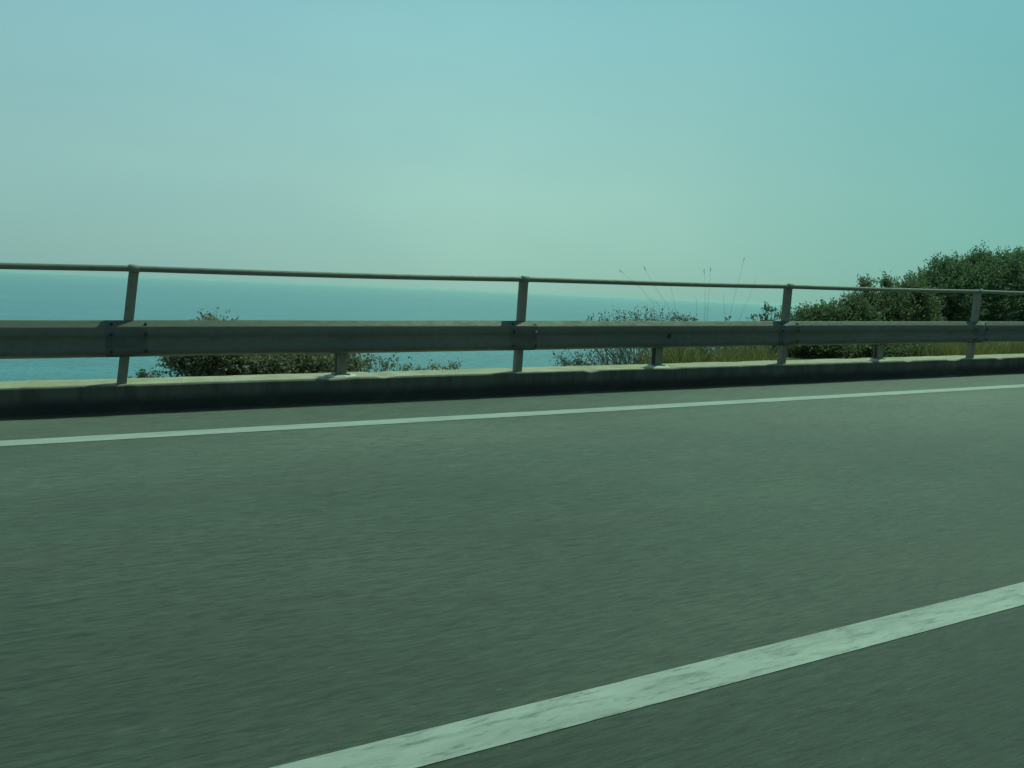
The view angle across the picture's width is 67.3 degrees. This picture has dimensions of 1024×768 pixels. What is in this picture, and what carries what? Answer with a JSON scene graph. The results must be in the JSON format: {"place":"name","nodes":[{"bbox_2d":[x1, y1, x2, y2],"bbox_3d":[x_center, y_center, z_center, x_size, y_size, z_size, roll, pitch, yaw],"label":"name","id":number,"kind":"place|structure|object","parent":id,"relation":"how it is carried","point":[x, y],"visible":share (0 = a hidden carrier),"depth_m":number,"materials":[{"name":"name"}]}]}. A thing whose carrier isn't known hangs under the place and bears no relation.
{"place":"outdoors","nodes":[
{"label":"outdoors","id":0,"kind":"place"},
{"bbox_2d":[0,271,818,381],"bbox_3d":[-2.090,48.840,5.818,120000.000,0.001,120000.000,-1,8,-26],"label":"sea","id":1,"kind":"structure","parent":0,"point":[35,296],"depth_m":1752.86,"materials":[{"name":"liquid"}]},
{"bbox_2d":[0,372,1023,767],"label":"road","id":2,"kind":"structure","parent":0,"point":[272,598],"depth_m":3.31,"materials":[{"name":"grey asphalt"}]},
{"bbox_2d":[0,384,1023,445],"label":"edge line","id":3,"kind":"object","parent":2,"relation":"on","point":[196,432],"visible":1,"depth_m":7.02,"materials":[{"name":"white paint"}]},
{"bbox_2d":[0,354,1023,416],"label":"concrete kerb","id":4,"kind":"structure","parent":2,"relation":"on","point":[36,397],"depth_m":8.34,"materials":[{"name":"grey concrete"}]},
{"bbox_2d":[0,263,1023,383],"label":"crash barrier","id":5,"kind":"object","parent":4,"relation":"on","point":[126,338],"visible":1,"depth_m":8.26,"materials":[{"name":"metal"}]},
{"bbox_2d":[271,582,1023,767],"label":"line","id":6,"kind":"object","parent":2,"relation":"on","point":[444,742],"visible":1,"depth_m":2.36,"materials":[{"name":"white paint"}]},
{"bbox_2d":[0,0,1023,306],"label":"sky","id":7,"kind":"structure","parent":0,"point":[801,142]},
{"bbox_2d":[16,372,1020,416],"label":"gravel","id":8,"kind":"structure","parent":0,"point":[494,395],"depth_m":8.47,"materials":[{"name":"grey gravel"}]},
{"bbox_2d":[623,342,1023,363],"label":"ground","id":9,"kind":"structure","parent":0,"point":[796,358],"depth_m":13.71,"materials":[{"name":"green plant"}]},
{"bbox_2d":[128,359,163,377],"bbox_3d":[-4.119,0.380,8.710,0.332,1.349,0.644,1,7,-11],"label":"mat plant","id":10,"kind":"object","parent":9,"relation":"on","point":[143,373],"visible":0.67,"depth_m":8.51,"materials":[{"name":"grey plant"}]},
{"bbox_2d":[154,307,371,377],"bbox_3d":[-3.540,0.791,11.200,3.023,3.785,1.636,-1,8,-26],"label":"round shrub","id":11,"kind":"object","parent":9,"relation":"on","point":[212,365],"visible":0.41,"depth_m":10.48,"materials":[{"name":"green plant"}]},
{"bbox_2d":[356,352,461,372],"bbox_3d":[-1.526,0.532,10.981,1.603,2.214,0.910,-1,8,-26],"label":"trailing shrub","id":12,"kind":"object","parent":9,"relation":"on","point":[386,363],"visible":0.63,"depth_m":10.56,"materials":[{"name":"green plant"}]},
{"bbox_2d":[551,305,776,365],"bbox_3d":[2.165,-0.183,13.258,4.189,2.347,3.817,-1,8,-26],"label":"twiggy bush","id":13,"kind":"object","parent":9,"relation":"on","point":[622,358],"visible":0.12,"depth_m":12.39,"materials":[{"name":"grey plant"}]},
{"bbox_2d":[620,260,755,320],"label":"grass stalks","id":14,"kind":"object","parent":9,"relation":"on","point":[695,296],"depth_m":13.30,"materials":[{"name":"plant"}]},
{"bbox_2d":[746,314,757,353],"bbox_3d":[4.217,-0.799,13.423,0.280,0.852,0.431,-1,8,-26],"label":"seedling","id":15,"kind":"object","parent":9,"relation":"on","point":[751,316],"visible":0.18,"depth_m":13.36,"materials":[{"name":"green plant"}]},
{"bbox_2d":[766,346,775,359],"bbox_3d":[3.991,-0.382,11.924,0.168,0.466,0.395,2,7,-6],"label":"flowering weed","id":16,"kind":"object","parent":9,"relation":"on","point":[770,351],"visible":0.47,"depth_m":11.87,"materials":[{"name":"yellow plant"}]},
{"bbox_2d":[755,301,798,354],"bbox_3d":[4.739,-0.933,13.769,0.920,1.086,0.515,-1,8,-26],"label":"sapling","id":17,"kind":"object","parent":9,"relation":"on","point":[769,309],"visible":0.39,"depth_m":13.66,"materials":[{"name":"green plant"}]},
{"bbox_2d":[776,291,884,358],"bbox_3d":[6.710,-1.135,15.509,2.533,1.761,4.920,5,7,22],"label":"spreading shrub","id":18,"kind":"object","parent":9,"relation":"on","point":[854,308],"visible":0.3,"depth_m":16.40,"materials":[{"name":"green plant"}]},
{"bbox_2d":[849,271,947,357],"bbox_3d":[8.337,-1.322,16.987,2.417,2.582,8.218,6,8,27],"label":"spreading shrub","id":19,"kind":"object","parent":9,"relation":"on","point":[907,306],"visible":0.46,"depth_m":18.83,"materials":[{"name":"green plant"}]},
{"bbox_2d":[902,240,1023,320],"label":"tall shrub","id":20,"kind":"object","parent":9,"relation":"on","point":[983,270],"visible":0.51,"depth_m":23.04,"materials":[{"name":"green plant"}]}
]}

